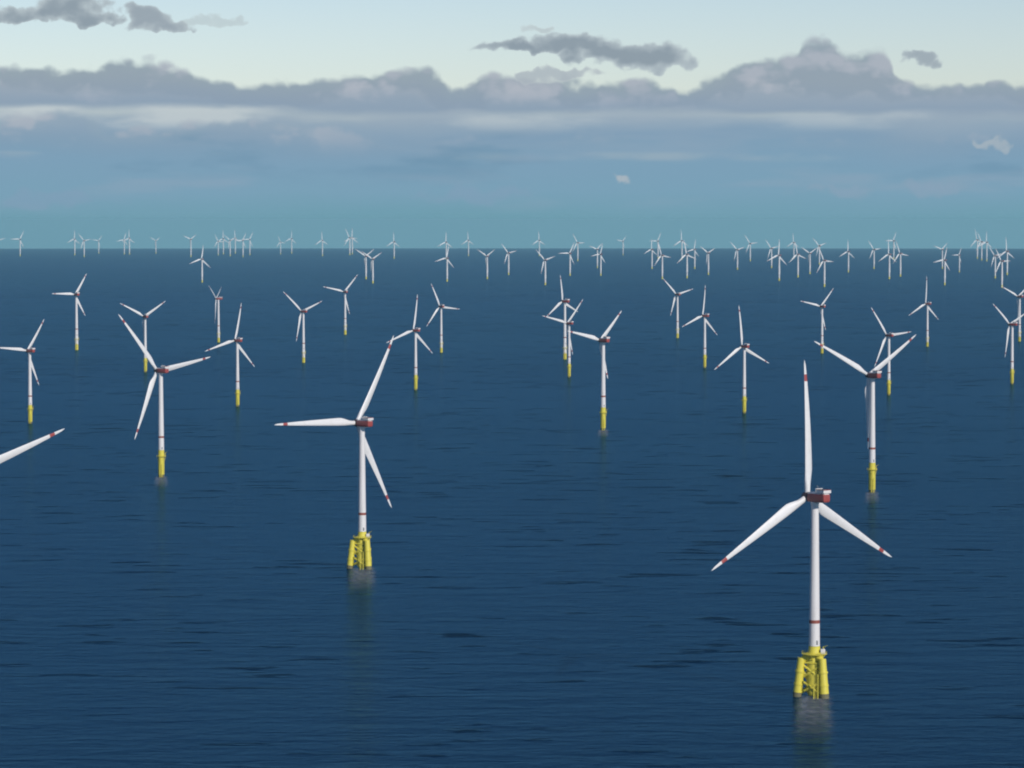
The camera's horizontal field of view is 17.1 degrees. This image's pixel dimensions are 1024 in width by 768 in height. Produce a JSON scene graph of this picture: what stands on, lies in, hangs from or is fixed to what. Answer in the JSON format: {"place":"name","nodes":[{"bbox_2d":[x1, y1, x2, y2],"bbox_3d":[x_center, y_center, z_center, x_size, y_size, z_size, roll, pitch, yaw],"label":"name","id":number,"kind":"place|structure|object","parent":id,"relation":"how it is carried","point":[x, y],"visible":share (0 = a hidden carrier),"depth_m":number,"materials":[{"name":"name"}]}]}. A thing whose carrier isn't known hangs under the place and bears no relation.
{"place":"outdoors","nodes":[
{"label":"outdoors","id":0,"kind":"place"},
{"bbox_2d":[0,248,1023,767],"bbox_3d":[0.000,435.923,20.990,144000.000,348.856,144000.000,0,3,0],"label":"sea","id":1,"kind":"structure","parent":0,"point":[542,582],"depth_m":3064.64,"materials":[{"name":"liquid"}]},
{"bbox_2d":[16,231,23,255],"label":"wind turbine","id":2,"kind":"object","parent":1,"relation":"on","point":[20,244],"visible":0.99,"depth_m":30536.82,"materials":[{"name":"white paint"}]},
{"bbox_2d":[0,320,43,423],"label":"wind turbine","id":3,"kind":"object","parent":1,"relation":"in","point":[29,350],"visible":0.99,"depth_m":4414.20,"materials":[{"name":"white paint"}]},
{"bbox_2d":[0,428,64,462],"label":"wind turbine","id":4,"kind":"object","parent":1,"relation":"on","point":[11,453],"visible":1,"depth_m":2073.49,"materials":[{"name":"white paint"}]},
{"bbox_2d":[53,273,86,349],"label":"wind turbine","id":5,"kind":"object","parent":1,"relation":"in","point":[77,302],"visible":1,"depth_m":6956.65,"materials":[{"name":"white paint"}]},
{"bbox_2d":[67,230,79,254],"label":"wind turbine","id":6,"kind":"object","parent":1,"relation":"on","point":[74,242],"visible":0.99,"depth_m":31761.35,"materials":[{"name":"white paint"}]},
{"bbox_2d":[80,236,89,256],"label":"wind turbine","id":7,"kind":"object","parent":1,"relation":"on","point":[84,245],"visible":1,"depth_m":29412.51,"materials":[{"name":"white paint"}]},
{"bbox_2d":[120,301,164,371],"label":"wind turbine","id":8,"kind":"object","parent":1,"relation":"in","point":[145,316],"visible":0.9,"depth_m":5923.31,"materials":[{"name":"white paint"}]},
{"bbox_2d":[118,314,209,476],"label":"wind turbine","id":9,"kind":"object","parent":1,"relation":"on","point":[161,371],"visible":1,"depth_m":3484.20,"materials":[{"name":"white paint"}]},
{"bbox_2d":[185,236,193,256],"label":"wind turbine","id":10,"kind":"object","parent":1,"relation":"on","point":[190,245],"visible":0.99,"depth_m":29411.52,"materials":[{"name":"white paint"}]},
{"bbox_2d":[190,249,207,281],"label":"wind turbine","id":11,"kind":"object","parent":1,"relation":"on","point":[202,260],"visible":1,"depth_m":15087.56,"materials":[{"name":"white paint"}]},
{"bbox_2d":[210,288,222,341],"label":"wind turbine","id":12,"kind":"object","parent":1,"relation":"on","point":[218,322],"visible":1,"depth_m":7407.12,"materials":[{"name":"white paint"}]},
{"bbox_2d":[206,307,254,405],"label":"wind turbine","id":13,"kind":"object","parent":1,"relation":"on","point":[238,347],"visible":1,"depth_m":4825.10,"materials":[{"name":"white paint"}]},
{"bbox_2d":[235,234,245,256],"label":"wind turbine","id":14,"kind":"object","parent":1,"relation":"on","point":[242,245],"visible":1,"depth_m":29413.76,"materials":[{"name":"white paint"}]},
{"bbox_2d":[285,293,321,362],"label":"wind turbine","id":15,"kind":"object","parent":1,"relation":"on","point":[303,311],"visible":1,"depth_m":6321.79,"materials":[{"name":"white paint"}]},
{"bbox_2d":[275,336,393,569],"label":"wind turbine","id":16,"kind":"object","parent":1,"relation":"on","point":[362,553],"visible":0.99,"depth_m":2567.50,"materials":[{"name":"white paint"}]},
{"bbox_2d":[326,276,356,334],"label":"wind turbine","id":17,"kind":"object","parent":1,"relation":"on","point":[345,291],"visible":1,"depth_m":7914.74,"materials":[{"name":"white paint"}]},
{"bbox_2d":[345,231,356,254],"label":"wind turbine","id":18,"kind":"object","parent":1,"relation":"on","point":[349,238],"visible":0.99,"depth_m":31759.68,"materials":[{"name":"white paint"}]},
{"bbox_2d":[355,249,372,278],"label":"wind turbine","id":19,"kind":"object","parent":1,"relation":"on","point":[365,260],"visible":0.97,"depth_m":16073.40,"materials":[{"name":"white paint"}]},
{"bbox_2d":[363,252,381,282],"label":"wind turbine","id":20,"kind":"object","parent":1,"relation":"on","point":[372,266],"visible":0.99,"depth_m":14857.78,"materials":[{"name":"white paint"}]},
{"bbox_2d":[387,232,397,258],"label":"wind turbine","id":21,"kind":"object","parent":1,"relation":"on","point":[394,245],"visible":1,"depth_m":27473.35,"materials":[{"name":"white paint"}]},
{"bbox_2d":[387,294,431,389],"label":"wind turbine","id":22,"kind":"object","parent":1,"relation":"on","point":[416,336],"visible":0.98,"depth_m":5290.59,"materials":[{"name":"white paint"}]},
{"bbox_2d":[426,284,457,352],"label":"wind turbine","id":23,"kind":"object","parent":1,"relation":"in","point":[441,306],"visible":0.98,"depth_m":6817.64,"materials":[{"name":"white paint"}]},
{"bbox_2d":[435,246,451,281],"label":"wind turbine","id":24,"kind":"object","parent":1,"relation":"on","point":[447,260],"visible":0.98,"depth_m":15320.97,"materials":[{"name":"white paint"}]},
{"bbox_2d":[478,250,493,278],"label":"wind turbine","id":25,"kind":"object","parent":1,"relation":"on","point":[487,256],"visible":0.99,"depth_m":16074.58,"materials":[{"name":"white paint"}]},
{"bbox_2d":[503,246,514,274],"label":"wind turbine","id":26,"kind":"object","parent":1,"relation":"on","point":[508,258],"visible":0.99,"depth_m":17516.63,"materials":[{"name":"white paint"}]},
{"bbox_2d":[536,250,554,284],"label":"wind turbine","id":27,"kind":"object","parent":1,"relation":"on","point":[545,260],"visible":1,"depth_m":14426.25,"materials":[{"name":"white paint"}]},
{"bbox_2d":[547,276,577,358],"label":"wind turbine","id":28,"kind":"object","parent":1,"relation":"in","point":[565,301],"visible":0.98,"depth_m":6478.28,"materials":[{"name":"white paint"}]},
{"bbox_2d":[544,301,581,376],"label":"wind turbine","id":29,"kind":"object","parent":1,"relation":"on","point":[568,323],"visible":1,"depth_m":5726.56,"materials":[{"name":"white paint"}]},
{"bbox_2d":[559,244,573,275],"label":"wind turbine","id":30,"kind":"object","parent":1,"relation":"on","point":[570,257],"visible":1,"depth_m":17208.04,"materials":[{"name":"white paint"}]},
{"bbox_2d":[573,236,581,260],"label":"wind turbine","id":31,"kind":"object","parent":1,"relation":"on","point":[577,247],"visible":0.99,"depth_m":25065.83,"materials":[{"name":"white paint"}]},
{"bbox_2d":[568,310,621,429],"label":"wind turbine","id":32,"kind":"object","parent":1,"relation":"in","point":[603,339],"visible":1,"depth_m":4269.42,"materials":[{"name":"white paint"}]},
{"bbox_2d":[590,245,600,267],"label":"wind turbine","id":33,"kind":"object","parent":1,"relation":"on","point":[597,249],"visible":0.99,"depth_m":20540.04,"materials":[{"name":"white paint"}]},
{"bbox_2d":[593,244,604,275],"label":"wind turbine","id":34,"kind":"object","parent":1,"relation":"on","point":[600,254],"visible":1,"depth_m":17209.63,"materials":[{"name":"white paint"}]},
{"bbox_2d":[644,240,656,268],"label":"wind turbine","id":35,"kind":"object","parent":1,"relation":"on","point":[651,255],"visible":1,"depth_m":20104.13,"materials":[{"name":"white paint"}]},
{"bbox_2d":[654,233,660,258],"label":"wind turbine","id":36,"kind":"object","parent":1,"relation":"on","point":[658,248],"visible":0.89,"depth_m":27473.21,"materials":[{"name":"white paint"}]},
{"bbox_2d":[655,242,670,278],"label":"wind turbine","id":37,"kind":"object","parent":1,"relation":"on","point":[662,261],"visible":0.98,"depth_m":16072.67,"materials":[{"name":"white paint"}]},
{"bbox_2d":[664,280,691,337],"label":"wind turbine","id":38,"kind":"object","parent":1,"relation":"in","point":[677,318],"visible":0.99,"depth_m":7681.17,"materials":[{"name":"white paint"}]},
{"bbox_2d":[674,233,687,257],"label":"wind turbine","id":39,"kind":"object","parent":1,"relation":"on","point":[681,241],"visible":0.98,"depth_m":26608.01,"materials":[{"name":"white paint"}]},
{"bbox_2d":[679,242,694,277],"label":"wind turbine","id":40,"kind":"object","parent":1,"relation":"on","point":[686,255],"visible":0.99,"depth_m":16341.86,"materials":[{"name":"white paint"}]},
{"bbox_2d":[687,239,697,268],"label":"wind turbine","id":41,"kind":"object","parent":1,"relation":"on","point":[694,253],"visible":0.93,"depth_m":20103.06,"materials":[{"name":"white paint"}]},
{"bbox_2d":[682,293,715,367],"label":"wind turbine","id":42,"kind":"object","parent":1,"relation":"on","point":[704,316],"visible":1,"depth_m":6096.89,"materials":[{"name":"white paint"}]},
{"bbox_2d":[700,246,714,274],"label":"wind turbine","id":43,"kind":"object","parent":1,"relation":"on","point":[708,258],"visible":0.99,"depth_m":17517.12,"materials":[{"name":"white paint"}]},
{"bbox_2d":[731,243,743,269],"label":"wind turbine","id":44,"kind":"object","parent":1,"relation":"on","point":[737,254],"visible":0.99,"depth_m":19687.34,"materials":[{"name":"white paint"}]},
{"bbox_2d":[715,308,767,412],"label":"wind turbine","id":45,"kind":"object","parent":1,"relation":"on","point":[745,346],"visible":1,"depth_m":4650.97,"materials":[{"name":"white paint"}]},
{"bbox_2d":[745,236,757,260],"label":"wind turbine","id":46,"kind":"object","parent":1,"relation":"on","point":[750,248],"visible":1,"depth_m":25066.47,"materials":[{"name":"white paint"}]},
{"bbox_2d":[766,241,777,267],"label":"wind turbine","id":47,"kind":"object","parent":1,"relation":"on","point":[771,253],"visible":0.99,"depth_m":20539.87,"materials":[{"name":"white paint"}]},
{"bbox_2d":[768,240,786,280],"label":"wind turbine","id":48,"kind":"object","parent":1,"relation":"on","point":[778,262],"visible":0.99,"depth_m":15558.64,"materials":[{"name":"white paint"}]},
{"bbox_2d":[791,243,805,276],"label":"wind turbine","id":49,"kind":"object","parent":1,"relation":"on","point":[797,255],"visible":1,"depth_m":16615.41,"materials":[{"name":"white paint"}]},
{"bbox_2d":[712,360,890,698],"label":"wind turbine","id":50,"kind":"object","parent":1,"relation":"on","point":[815,675],"visible":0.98,"depth_m":1875.16,"materials":[{"name":"white paint"}]},
{"bbox_2d":[801,247,814,273],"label":"wind turbine","id":51,"kind":"object","parent":1,"relation":"on","point":[809,259],"visible":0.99,"depth_m":17844.15,"materials":[{"name":"white paint"}]},
{"bbox_2d":[801,289,832,352],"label":"wind turbine","id":52,"kind":"object","parent":1,"relation":"in","point":[822,306],"visible":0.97,"depth_m":6775.70,"materials":[{"name":"white paint"}]},
{"bbox_2d":[814,240,824,264],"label":"wind turbine","id":53,"kind":"object","parent":1,"relation":"on","point":[819,250],"visible":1,"depth_m":22551.66,"materials":[{"name":"white paint"}]},
{"bbox_2d":[817,249,832,286],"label":"wind turbine","id":54,"kind":"object","parent":1,"relation":"on","point":[824,267],"visible":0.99,"depth_m":14013.63,"materials":[{"name":"white paint"}]},
{"bbox_2d":[839,249,852,271],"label":"wind turbine","id":55,"kind":"object","parent":1,"relation":"on","point":[848,258],"visible":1,"depth_m":18535.63,"materials":[{"name":"white paint"}]},
{"bbox_2d":[814,335,915,492],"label":"wind turbine","id":56,"kind":"object","parent":1,"relation":"on","point":[872,375],"visible":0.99,"depth_m":3287.72,"materials":[{"name":"white paint"}]},
{"bbox_2d":[869,242,880,268],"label":"wind turbine","id":57,"kind":"object","parent":1,"relation":"on","point":[873,256],"visible":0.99,"depth_m":20104.25,"materials":[{"name":"white paint"}]},
{"bbox_2d":[879,241,895,278],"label":"wind turbine","id":58,"kind":"object","parent":1,"relation":"on","point":[889,260],"visible":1,"depth_m":16074.02,"materials":[{"name":"white paint"}]},
{"bbox_2d":[872,309,908,394],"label":"wind turbine","id":59,"kind":"object","parent":1,"relation":"in","point":[889,335],"visible":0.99,"depth_m":5133.57,"materials":[{"name":"white paint"}]},
{"bbox_2d":[886,234,895,258],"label":"wind turbine","id":60,"kind":"object","parent":1,"relation":"on","point":[893,240],"visible":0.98,"depth_m":26606.17,"materials":[{"name":"white paint"}]},
{"bbox_2d":[893,242,907,276],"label":"wind turbine","id":61,"kind":"object","parent":1,"relation":"on","point":[900,259],"visible":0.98,"depth_m":16903.02,"materials":[{"name":"white paint"}]},
{"bbox_2d":[910,279,938,346],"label":"wind turbine","id":62,"kind":"object","parent":1,"relation":"on","point":[927,328],"visible":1,"depth_m":7148.99,"materials":[{"name":"white paint"}]},
{"bbox_2d":[935,245,945,268],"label":"wind turbine","id":63,"kind":"object","parent":1,"relation":"on","point":[942,249],"visible":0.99,"depth_m":20102.93,"materials":[{"name":"white paint"}]},
{"bbox_2d":[933,249,949,284],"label":"wind turbine","id":64,"kind":"object","parent":1,"relation":"on","point":[945,260],"visible":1,"depth_m":14425.26,"materials":[{"name":"white paint"}]},
{"bbox_2d":[970,231,979,258],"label":"wind turbine","id":65,"kind":"object","parent":1,"relation":"on","point":[977,240],"visible":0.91,"depth_m":27469.86,"materials":[{"name":"white paint"}]},
{"bbox_2d":[976,232,983,259],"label":"wind turbine","id":66,"kind":"object","parent":1,"relation":"on","point":[981,242],"visible":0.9,"depth_m":25816.40,"materials":[{"name":"white paint"}]},
{"bbox_2d":[978,231,991,260],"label":"wind turbine","id":67,"kind":"object","parent":1,"relation":"on","point":[986,245],"visible":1,"depth_m":25067.66,"materials":[{"name":"white paint"}]},
{"bbox_2d":[989,247,1001,277],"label":"wind turbine","id":68,"kind":"object","parent":1,"relation":"on","point":[995,263],"visible":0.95,"depth_m":16342.02,"materials":[{"name":"white paint"}]},
{"bbox_2d":[995,248,1007,287],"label":"wind turbine","id":69,"kind":"object","parent":1,"relation":"on","point":[1001,261],"visible":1,"depth_m":13825.92,"materials":[{"name":"white paint"}]},
{"bbox_2d":[1000,242,1013,274],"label":"wind turbine","id":70,"kind":"object","parent":1,"relation":"on","point":[1006,259],"visible":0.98,"depth_m":17518.60,"materials":[{"name":"white paint"}]},
{"bbox_2d":[993,304,1023,383],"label":"wind turbine","id":71,"kind":"object","parent":1,"relation":"on","point":[1012,324],"visible":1,"depth_m":5485.79,"materials":[{"name":"white paint"}]},
{"bbox_2d":[1001,286,1023,340],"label":"wind turbine","id":72,"kind":"object","parent":1,"relation":"on","point":[1020,296],"visible":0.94,"depth_m":7457.40,"materials":[{"name":"white paint"}]},
{"bbox_2d":[0,0,1023,248],"label":"sky","id":73,"kind":"structure","parent":0,"point":[840,124],"materials":[{"name":"blue"}]}
]}

